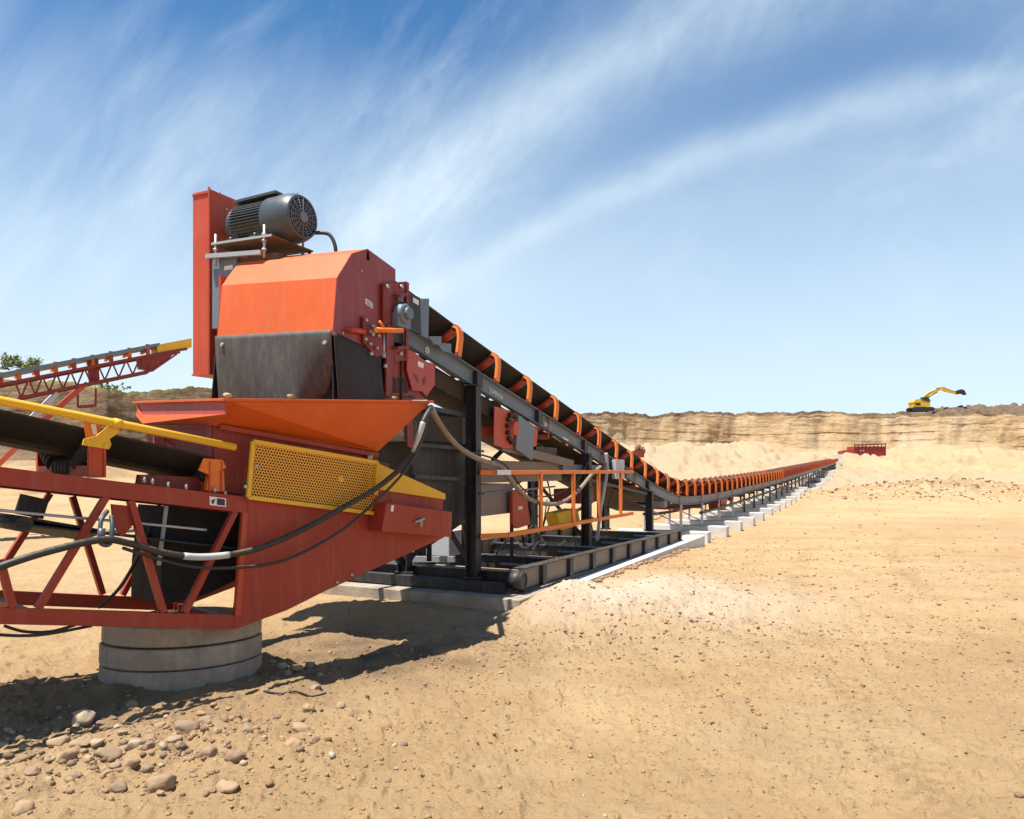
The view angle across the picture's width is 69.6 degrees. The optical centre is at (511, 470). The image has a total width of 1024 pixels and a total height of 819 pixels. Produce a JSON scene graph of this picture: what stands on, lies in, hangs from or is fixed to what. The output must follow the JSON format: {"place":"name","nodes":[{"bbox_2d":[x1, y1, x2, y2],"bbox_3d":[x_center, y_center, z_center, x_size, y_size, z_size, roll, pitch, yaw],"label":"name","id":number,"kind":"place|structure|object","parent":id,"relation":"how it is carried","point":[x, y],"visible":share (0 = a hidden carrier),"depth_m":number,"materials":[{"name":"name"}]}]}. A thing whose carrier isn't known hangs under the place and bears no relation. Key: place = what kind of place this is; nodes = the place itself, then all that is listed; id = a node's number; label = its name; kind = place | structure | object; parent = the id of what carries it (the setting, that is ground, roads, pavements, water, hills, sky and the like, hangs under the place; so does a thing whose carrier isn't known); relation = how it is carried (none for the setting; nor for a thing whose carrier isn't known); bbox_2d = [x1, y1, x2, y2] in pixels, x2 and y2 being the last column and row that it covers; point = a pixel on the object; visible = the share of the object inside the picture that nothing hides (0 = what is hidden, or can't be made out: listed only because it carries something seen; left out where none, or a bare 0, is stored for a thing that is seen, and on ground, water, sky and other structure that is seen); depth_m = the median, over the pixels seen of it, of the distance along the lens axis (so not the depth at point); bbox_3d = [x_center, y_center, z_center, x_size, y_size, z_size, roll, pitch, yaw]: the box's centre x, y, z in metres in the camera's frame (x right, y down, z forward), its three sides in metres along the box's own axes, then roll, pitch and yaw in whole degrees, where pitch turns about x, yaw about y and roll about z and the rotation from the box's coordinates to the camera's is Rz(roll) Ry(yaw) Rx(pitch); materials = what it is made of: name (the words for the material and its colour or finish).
{"place":"outdoors","nodes":[
{"label":"outdoors","id":0,"kind":"place"},
{"bbox_2d":[0,440,1023,818],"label":"ground","id":1,"kind":"structure","parent":0,"point":[746,760],"depth_m":6.61,"materials":[{"name":"sand"}]},
{"bbox_2d":[0,773,8,779],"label":"rock","id":2,"kind":"object","parent":1,"relation":"on","point":[4,775],"visible":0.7,"depth_m":4.61,"materials":[{"name":"stone"}]},
{"bbox_2d":[0,742,9,747],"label":"rock","id":3,"kind":"object","parent":1,"relation":"on","point":[3,744],"visible":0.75,"depth_m":5.17,"materials":[{"name":"stone"}]},
{"bbox_2d":[3,727,11,731],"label":"rock","id":4,"kind":"object","parent":1,"relation":"on","point":[7,729],"visible":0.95,"depth_m":5.41,"materials":[{"name":"stone"}]},
{"bbox_2d":[11,757,20,764],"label":"rock","id":5,"kind":"object","parent":1,"relation":"on","point":[15,760],"visible":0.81,"depth_m":4.88,"materials":[{"name":"stone"}]},
{"bbox_2d":[11,799,34,815],"bbox_3d":[-2.772,1.920,4.189,0.116,0.089,0.126,-1,11,-2],"label":"rock","id":6,"kind":"object","parent":1,"relation":"on","point":[21,806],"visible":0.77,"depth_m":4.17,"materials":[{"name":"stone"}]},
{"bbox_2d":[19,744,29,750],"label":"rock","id":7,"kind":"object","parent":1,"relation":"on","point":[22,746],"visible":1,"depth_m":5.06,"materials":[{"name":"stone"}]},
{"bbox_2d":[23,766,39,775],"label":"rock","id":8,"kind":"object","parent":1,"relation":"on","point":[32,771],"visible":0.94,"depth_m":4.69,"materials":[{"name":"stone"}]},
{"bbox_2d":[24,676,39,684],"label":"rock","id":9,"kind":"object","parent":1,"relation":"on","point":[34,680],"visible":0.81,"depth_m":6.36,"materials":[{"name":"stone"}]},
{"bbox_2d":[43,776,52,782],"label":"rock","id":10,"kind":"object","parent":1,"relation":"on","point":[47,779],"visible":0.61,"depth_m":4.54,"materials":[{"name":"stone"}]},
{"bbox_2d":[44,757,54,762],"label":"rock","id":11,"kind":"object","parent":1,"relation":"on","point":[47,759],"visible":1,"depth_m":4.85,"materials":[{"name":"stone"}]},
{"bbox_2d":[46,735,70,747],"bbox_3d":[-3.176,1.897,5.168,0.141,0.098,0.114,11,-12,-12],"label":"rock","id":12,"kind":"object","parent":1,"relation":"on","point":[57,741],"visible":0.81,"depth_m":5.13,"materials":[{"name":"stone"}]},
{"bbox_2d":[55,748,79,761],"bbox_3d":[-2.973,1.917,4.923,0.160,0.117,0.125,-10,2,-3],"label":"rock","id":13,"kind":"object","parent":1,"relation":"on","point":[69,754],"visible":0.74,"depth_m":4.89,"materials":[{"name":"stone"}]},
{"bbox_2d":[65,771,78,778],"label":"rock","id":14,"kind":"object","parent":1,"relation":"on","point":[73,774],"visible":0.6,"depth_m":4.59,"materials":[{"name":"stone"}]},
{"bbox_2d":[68,735,92,747],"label":"rock","id":15,"kind":"object","parent":1,"relation":"on","point":[83,741],"visible":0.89,"depth_m":5.14,"materials":[{"name":"stone"}]},
{"bbox_2d":[71,709,95,725],"bbox_3d":[-3.247,1.875,5.567,0.185,0.146,0.156,-9,-5,10],"label":"rock","id":16,"kind":"object","parent":1,"relation":"on","point":[84,716],"visible":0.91,"depth_m":5.53,"materials":[{"name":"stone"}]},
{"bbox_2d":[83,755,93,762],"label":"rock","id":17,"kind":"object","parent":1,"relation":"on","point":[88,758],"visible":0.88,"depth_m":4.87,"materials":[{"name":"stone"}]},
{"bbox_2d":[0,338,191,465],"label":"stacking conveyor","id":18,"kind":"object","parent":1,"relation":"on","point":[157,357],"visible":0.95,"depth_m":28.32,"materials":[{"name":"red metal"}]},
{"bbox_2d":[90,738,104,747],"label":"rock","id":19,"kind":"object","parent":1,"relation":"on","point":[95,742],"visible":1,"depth_m":5.16,"materials":[{"name":"stone"}]},
{"bbox_2d":[94,720,104,724],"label":"rock","id":20,"kind":"object","parent":1,"relation":"on","point":[100,722],"visible":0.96,"depth_m":5.59,"materials":[{"name":"stone"}]},
{"bbox_2d":[100,769,113,778],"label":"rock","id":21,"kind":"object","parent":1,"relation":"on","point":[104,773],"visible":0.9,"depth_m":4.58,"materials":[{"name":"stone"}]},
{"bbox_2d":[95,747,122,758],"bbox_3d":[-2.738,1.923,5.016,0.176,0.095,0.151,8,-6,18],"label":"rock","id":22,"kind":"object","parent":1,"relation":"on","point":[114,752],"visible":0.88,"depth_m":4.98,"materials":[{"name":"stone"}]},
{"bbox_2d":[111,761,120,768],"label":"rock","id":23,"kind":"object","parent":1,"relation":"on","point":[116,764],"visible":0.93,"depth_m":4.80,"materials":[{"name":"stone"}]},
{"bbox_2d":[109,781,127,792],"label":"rock","id":24,"kind":"object","parent":1,"relation":"on","point":[117,786],"visible":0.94,"depth_m":4.43,"materials":[{"name":"stone"}]},
{"bbox_2d":[117,729,127,734],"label":"rock","id":25,"kind":"object","parent":1,"relation":"on","point":[122,732],"visible":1,"depth_m":5.31,"materials":[{"name":"stone"}]},
{"bbox_2d":[122,759,140,768],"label":"rock","id":26,"kind":"object","parent":1,"relation":"on","point":[132,763],"visible":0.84,"depth_m":4.79,"materials":[{"name":"stone"}]},
{"bbox_2d":[126,700,137,707],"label":"rock","id":27,"kind":"object","parent":1,"relation":"on","point":[132,703],"visible":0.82,"depth_m":5.88,"materials":[{"name":"stone"}]},
{"bbox_2d":[124,739,145,750],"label":"rock","id":28,"kind":"object","parent":1,"relation":"on","point":[132,744],"visible":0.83,"depth_m":5.06,"materials":[{"name":"stone"}]},
{"bbox_2d":[139,764,154,772],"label":"rock","id":29,"kind":"object","parent":1,"relation":"on","point":[146,768],"visible":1,"depth_m":4.76,"materials":[{"name":"stone"}]},
{"bbox_2d":[143,707,151,713],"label":"rock","id":30,"kind":"object","parent":1,"relation":"on","point":[146,710],"visible":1,"depth_m":5.77,"materials":[{"name":"stone"}]},
{"bbox_2d":[142,741,154,750],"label":"rock","id":31,"kind":"object","parent":1,"relation":"on","point":[148,745],"visible":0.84,"depth_m":5.03,"materials":[{"name":"stone"}]},
{"bbox_2d":[143,734,156,739],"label":"rock","id":32,"kind":"object","parent":1,"relation":"on","point":[149,736],"visible":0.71,"depth_m":5.28,"materials":[{"name":"stone"}]},
{"bbox_2d":[154,722,165,727],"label":"rock","id":33,"kind":"object","parent":1,"relation":"on","point":[161,724],"visible":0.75,"depth_m":5.57,"materials":[{"name":"stone"}]},
{"bbox_2d":[144,772,176,792],"bbox_3d":[-2.137,1.903,4.474,0.178,0.128,0.152,-4,-8,-14],"label":"rock","id":34,"kind":"object","parent":1,"relation":"on","point":[166,781],"visible":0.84,"depth_m":4.43,"materials":[{"name":"stone"}]},
{"bbox_2d":[159,742,167,749],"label":"rock","id":35,"kind":"object","parent":1,"relation":"on","point":[163,745],"visible":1,"depth_m":5.00,"materials":[{"name":"stone"}]},
{"bbox_2d":[165,735,182,742],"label":"rock","id":36,"kind":"object","parent":1,"relation":"on","point":[173,739],"visible":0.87,"depth_m":5.19,"materials":[{"name":"stone"}]},
{"bbox_2d":[174,741,185,749],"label":"rock","id":37,"kind":"object","parent":1,"relation":"on","point":[179,745],"visible":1,"depth_m":5.11,"materials":[{"name":"stone"}]},
{"bbox_2d":[99,652,261,691],"bbox_3d":[-3.159,1.927,7.087,1.424,0.350,1.436,0,0,0],"label":"concrete ring","id":38,"kind":"object","parent":1,"relation":"on","point":[178,680],"visible":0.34,"depth_m":6.47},
{"bbox_2d":[99,632,261,670],"bbox_3d":[-3.157,1.685,7.098,1.425,0.255,1.429,0,0,0],"label":"concrete ring","id":39,"kind":"object","parent":38,"relation":"on","point":[159,659],"visible":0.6,"depth_m":6.49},
{"bbox_2d":[101,607,261,647],"bbox_3d":[-3.149,1.490,7.106,1.405,0.244,1.408,0,0,0],"label":"concrete ring","id":40,"kind":"object","parent":39,"relation":"on","point":[142,637],"visible":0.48,"depth_m":6.48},
{"bbox_2d":[149,606,232,613],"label":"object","id":41,"kind":"object","parent":38,"relation":"in","point":[224,610],"visible":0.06,"depth_m":7.45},
{"bbox_2d":[0,396,451,628],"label":"mobile conveyor","id":42,"kind":"object","parent":41,"relation":"on","point":[231,474],"visible":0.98,"depth_m":6.79,"materials":[{"name":"red metal"}]},
{"bbox_2d":[3,624,74,633],"bbox_3d":[-3.698,1.224,5.783,0.024,0.116,0.496,0,0,42],"label":"power cable","id":43,"kind":"object","parent":42,"relation":"hanging from","point":[27,631],"visible":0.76,"depth_m":5.73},
{"bbox_2d":[0,626,91,636],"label":"power cable","id":44,"kind":"object","parent":42,"relation":"hanging from","point":[43,634],"visible":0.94,"depth_m":5.62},
{"bbox_2d":[0,509,206,530],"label":"thin pipe","id":45,"kind":"object","parent":42,"relation":"attached to","point":[84,518],"visible":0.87,"depth_m":5.78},
{"bbox_2d":[97,503,160,608],"bbox_3d":[-3.492,0.723,6.777,0.605,1.078,0.075,0,0,-3],"label":"hose","id":46,"kind":"object","parent":42,"relation":"hanging from","point":[118,589],"visible":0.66,"depth_m":6.77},
{"bbox_2d":[0,406,432,570],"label":"power cable","id":47,"kind":"object","parent":42,"relation":"hanging from","point":[18,560],"visible":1,"depth_m":6.38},
{"bbox_2d":[122,418,428,569],"bbox_3d":[-2.053,0.153,6.925,2.996,1.452,0.233,0,0,-43],"label":"power cable","id":48,"kind":"object","parent":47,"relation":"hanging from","point":[290,557],"visible":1,"depth_m":6.96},
{"bbox_2d":[223,393,232,397],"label":"rock","id":49,"kind":"object","parent":42,"relation":"on","point":[227,395],"visible":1,"depth_m":6.23,"materials":[{"name":"stone"}]},
{"bbox_2d":[428,405,601,505],"bbox_3d":[0.287,-0.064,11.491,0.460,1.300,7.488,0,0,21],"label":"power cable","id":50,"kind":"object","parent":42,"relation":"hanging from","point":[458,446],"visible":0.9,"depth_m":10.42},
{"bbox_2d":[173,720,200,734],"bbox_3d":[-2.398,1.883,5.436,0.197,0.106,0.145,0,0,-11],"label":"rock","id":51,"kind":"object","parent":1,"relation":"on","point":[181,727],"visible":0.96,"depth_m":5.39,"materials":[{"name":"stone"}]},
{"bbox_2d":[196,711,206,715],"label":"rock","id":52,"kind":"object","parent":1,"relation":"on","point":[200,713],"visible":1,"depth_m":5.81,"materials":[{"name":"stone"}]},
{"bbox_2d":[198,715,212,722],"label":"rock","id":53,"kind":"object","parent":1,"relation":"on","point":[204,719],"visible":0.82,"depth_m":5.59,"materials":[{"name":"stone"}]},
{"bbox_2d":[199,745,217,757],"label":"rock","id":54,"kind":"object","parent":1,"relation":"on","point":[210,751],"visible":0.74,"depth_m":4.90,"materials":[{"name":"stone"}]},
{"bbox_2d":[203,787,215,792],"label":"rock","id":55,"kind":"object","parent":1,"relation":"on","point":[212,789],"visible":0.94,"depth_m":4.41,"materials":[{"name":"stone"}]},
{"bbox_2d":[212,727,221,733],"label":"rock","id":56,"kind":"object","parent":1,"relation":"on","point":[214,730],"visible":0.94,"depth_m":5.34,"materials":[{"name":"stone"}]},
{"bbox_2d":[216,780,239,793],"bbox_3d":[-1.716,1.915,4.453,0.152,0.083,0.113,0,0,-3],"label":"rock","id":57,"kind":"object","parent":1,"relation":"on","point":[228,787],"visible":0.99,"depth_m":4.42,"materials":[{"name":"stone"}]},
{"bbox_2d":[224,750,245,763],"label":"rock","id":58,"kind":"object","parent":1,"relation":"on","point":[235,756],"visible":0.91,"depth_m":4.81,"materials":[{"name":"stone"}]},
{"bbox_2d":[241,718,251,722],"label":"rock","id":59,"kind":"object","parent":1,"relation":"on","point":[244,720],"visible":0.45,"depth_m":5.65,"materials":[{"name":"stone"}]},
{"bbox_2d":[241,726,253,732],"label":"rock","id":60,"kind":"object","parent":1,"relation":"on","point":[248,729],"visible":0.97,"depth_m":5.26,"materials":[{"name":"stone"}]},
{"bbox_2d":[277,662,286,668],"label":"rock","id":61,"kind":"object","parent":1,"relation":"on","point":[282,665],"visible":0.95,"depth_m":7.14,"materials":[{"name":"stone"}]},
{"bbox_2d":[284,670,291,675],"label":"rock","id":62,"kind":"object","parent":1,"relation":"on","point":[287,672],"visible":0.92,"depth_m":6.90,"materials":[{"name":"stone"}]},
{"bbox_2d":[284,737,301,747],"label":"rock","id":63,"kind":"object","parent":1,"relation":"on","point":[294,742],"visible":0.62,"depth_m":5.00,"materials":[{"name":"stone"}]},
{"bbox_2d":[263,690,325,696],"bbox_3d":[-1.863,1.906,6.324,0.531,0.051,0.116,0,0,-10],"label":"power cable","id":64,"kind":"object","parent":1,"relation":"on","point":[303,693],"visible":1,"depth_m":6.30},
{"bbox_2d":[291,665,303,670],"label":"rock","id":65,"kind":"object","parent":1,"relation":"on","point":[297,667],"visible":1,"depth_m":6.97,"materials":[{"name":"stone"}]},
{"bbox_2d":[292,722,309,733],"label":"rock","id":66,"kind":"object","parent":1,"relation":"on","point":[297,727],"visible":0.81,"depth_m":5.46,"materials":[{"name":"stone"}]},
{"bbox_2d":[302,703,314,711],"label":"rock","id":67,"kind":"object","parent":1,"relation":"on","point":[307,707],"visible":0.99,"depth_m":5.79,"materials":[{"name":"stone"}]},
{"bbox_2d":[305,662,313,668],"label":"rock","id":68,"kind":"object","parent":1,"relation":"on","point":[309,665],"visible":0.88,"depth_m":7.15,"materials":[{"name":"stone"}]},
{"bbox_2d":[310,684,320,689],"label":"rock","id":69,"kind":"object","parent":1,"relation":"on","point":[315,687],"visible":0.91,"depth_m":6.46,"materials":[{"name":"stone"}]},
{"bbox_2d":[336,702,345,707],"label":"rock","id":70,"kind":"object","parent":1,"relation":"on","point":[338,704],"visible":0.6,"depth_m":6.01,"materials":[{"name":"stone"}]},
{"bbox_2d":[320,580,545,610],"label":"foundation slab","id":71,"kind":"structure","parent":1,"relation":"on","point":[511,599],"depth_m":10.15,"materials":[{"name":"concrete"}]},
{"bbox_2d":[0,500,1023,818],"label":"loose clods","id":72,"kind":"object","parent":1,"relation":"on","point":[396,806],"visible":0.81,"depth_m":6.53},
{"bbox_2d":[541,535,704,587],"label":"foundation slab","id":73,"kind":"structure","parent":1,"relation":"on","point":[691,541],"depth_m":15.00,"materials":[{"name":"concrete"}]},
{"bbox_2d":[192,187,841,593],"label":"overland conveyor","id":74,"kind":"object","parent":73,"relation":"on","point":[272,319],"visible":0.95,"depth_m":9.92,"materials":[{"name":"orange metal"}]},
{"bbox_2d":[391,556,455,561],"bbox_3d":[-2.045,1.420,11.877,2.310,0.130,0.060,0,0,9],"label":"steel tube","id":75,"kind":"object","parent":74,"relation":"on","point":[436,559],"visible":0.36,"depth_m":11.72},
{"bbox_2d":[470,451,588,496],"bbox_3d":[0.455,0.086,12.205,0.028,0.716,4.632,0,0,26],"label":"power cable","id":76,"kind":"object","parent":74,"relation":"hanging from","point":[508,468],"visible":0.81,"depth_m":11.57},
{"bbox_2d":[524,501,534,547],"bbox_3d":[0.290,0.890,12.435,0.022,0.771,0.412,0,0,26],"label":"power cable","id":77,"kind":"object","parent":74,"relation":"hanging from","point":[533,524],"visible":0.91,"depth_m":12.48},
{"bbox_2d":[530,499,547,550],"bbox_3d":[0.471,0.931,12.805,0.022,0.849,0.713,0,0,26],"label":"power cable","id":78,"kind":"object","parent":74,"relation":"hanging from","point":[541,531],"visible":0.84,"depth_m":12.85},
{"bbox_2d":[600,479,615,533],"bbox_3d":[2.110,0.763,16.142,0.022,1.171,1.068,0,0,26],"label":"power cable","id":79,"kind":"object","parent":74,"relation":"hanging from","point":[607,507],"visible":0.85,"depth_m":16.11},
{"bbox_2d":[632,451,644,457],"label":"red container","id":80,"kind":"object","parent":1,"relation":"on","point":[639,454],"visible":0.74,"depth_m":88.00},
{"bbox_2d":[635,444,644,450],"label":"scrap heap","id":81,"kind":"object","parent":80,"relation":"on","point":[638,447],"visible":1,"depth_m":88.31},
{"bbox_2d":[590,548,689,582],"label":"edge clods","id":82,"kind":"object","parent":1,"relation":"on","point":[634,566],"visible":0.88,"depth_m":13.52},
{"bbox_2d":[617,528,710,543],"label":"concrete block","id":83,"kind":"structure","parent":1,"relation":"on","point":[707,534],"depth_m":21.55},
{"bbox_2d":[654,524,728,536],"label":"concrete block","id":84,"kind":"structure","parent":1,"relation":"on","point":[720,531],"depth_m":24.19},
{"bbox_2d":[666,519,742,530],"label":"concrete block","id":85,"kind":"structure","parent":1,"relation":"on","point":[735,525],"depth_m":26.85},
{"bbox_2d":[684,515,754,525],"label":"concrete block","id":86,"kind":"structure","parent":1,"relation":"on","point":[748,521],"depth_m":29.49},
{"bbox_2d":[699,511,763,520],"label":"concrete block","id":87,"kind":"structure","parent":1,"relation":"on","point":[758,516],"depth_m":32.13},
{"bbox_2d":[715,507,772,514],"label":"concrete block","id":88,"kind":"structure","parent":1,"relation":"on","point":[767,511],"depth_m":34.77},
{"bbox_2d":[727,503,779,510],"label":"concrete block","id":89,"kind":"structure","parent":1,"relation":"on","point":[775,507],"depth_m":37.44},
{"bbox_2d":[734,501,785,507],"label":"concrete block","id":90,"kind":"structure","parent":1,"relation":"on","point":[782,504],"depth_m":40.16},
{"bbox_2d":[747,499,791,504],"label":"concrete block","id":91,"kind":"structure","parent":1,"relation":"on","point":[788,501],"depth_m":42.59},
{"bbox_2d":[750,496,795,501],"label":"concrete block","id":92,"kind":"structure","parent":1,"relation":"on","point":[793,498],"depth_m":45.36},
{"bbox_2d":[758,492,800,498],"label":"concrete block","id":93,"kind":"structure","parent":1,"relation":"on","point":[798,495],"depth_m":47.97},
{"bbox_2d":[764,489,804,494],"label":"concrete block","id":94,"kind":"structure","parent":1,"relation":"on","point":[802,492],"depth_m":50.67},
{"bbox_2d":[771,487,807,490],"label":"concrete block","id":95,"kind":"structure","parent":1,"relation":"on","point":[799,488],"depth_m":53.23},
{"bbox_2d":[789,484,820,488],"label":"concrete block","id":96,"kind":"structure","parent":1,"relation":"on","point":[815,485],"depth_m":66.56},
{"bbox_2d":[797,478,826,482],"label":"concrete block","id":97,"kind":"structure","parent":1,"relation":"on","point":[822,479],"depth_m":74.43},
{"bbox_2d":[807,474,832,476],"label":"concrete block","id":98,"kind":"structure","parent":1,"relation":"on","point":[829,475],"depth_m":85.04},
{"bbox_2d":[801,476,1023,503],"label":"rubble","id":99,"kind":"object","parent":1,"relation":"on","point":[910,486],"visible":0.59,"depth_m":49.22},
{"bbox_2d":[0,379,1023,459],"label":"quarry cliff","id":100,"kind":"structure","parent":0,"point":[820,430],"depth_m":167.73,"materials":[{"name":"stone"}]},
{"bbox_2d":[0,552,1023,818],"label":"gravel","id":101,"kind":"structure","parent":0,"point":[152,752],"depth_m":5.42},
{"bbox_2d":[0,0,1023,415],"label":"sky","id":102,"kind":"structure","parent":0,"point":[649,207],"materials":[{"name":"blue"}]},
{"bbox_3d":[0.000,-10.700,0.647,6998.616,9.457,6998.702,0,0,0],"label":"plateau","id":103,"kind":"structure","parent":0,"visible":0},
{"bbox_2d":[0,352,43,371],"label":"tree","id":104,"kind":"object","parent":103,"relation":"on","point":[10,361],"visible":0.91,"depth_m":73.31,"materials":[{"name":"green plant"}]},
{"bbox_2d":[95,381,130,390],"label":"shrub","id":105,"kind":"object","parent":103,"relation":"on","point":[111,387],"visible":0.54,"depth_m":65.86,"materials":[{"name":"green plant"}]},
{"bbox_2d":[906,387,966,411],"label":"excavator","id":106,"kind":"object","parent":103,"relation":"on","point":[921,404],"visible":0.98,"depth_m":179.25,"materials":[{"name":"metal"}]},
{"bbox_2d":[925,402,1023,413],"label":"spoil heap","id":107,"kind":"object","parent":103,"relation":"on","point":[1013,407],"visible":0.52,"depth_m":179.59,"materials":[{"name":"soil"}]},
{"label":"concrete pier","id":108,"kind":"object","parent":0,"visible":0},
{"bbox_2d":[838,443,885,456],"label":"feed hopper","id":109,"kind":"object","parent":108,"relation":"on","point":[861,449],"visible":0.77,"depth_m":138.00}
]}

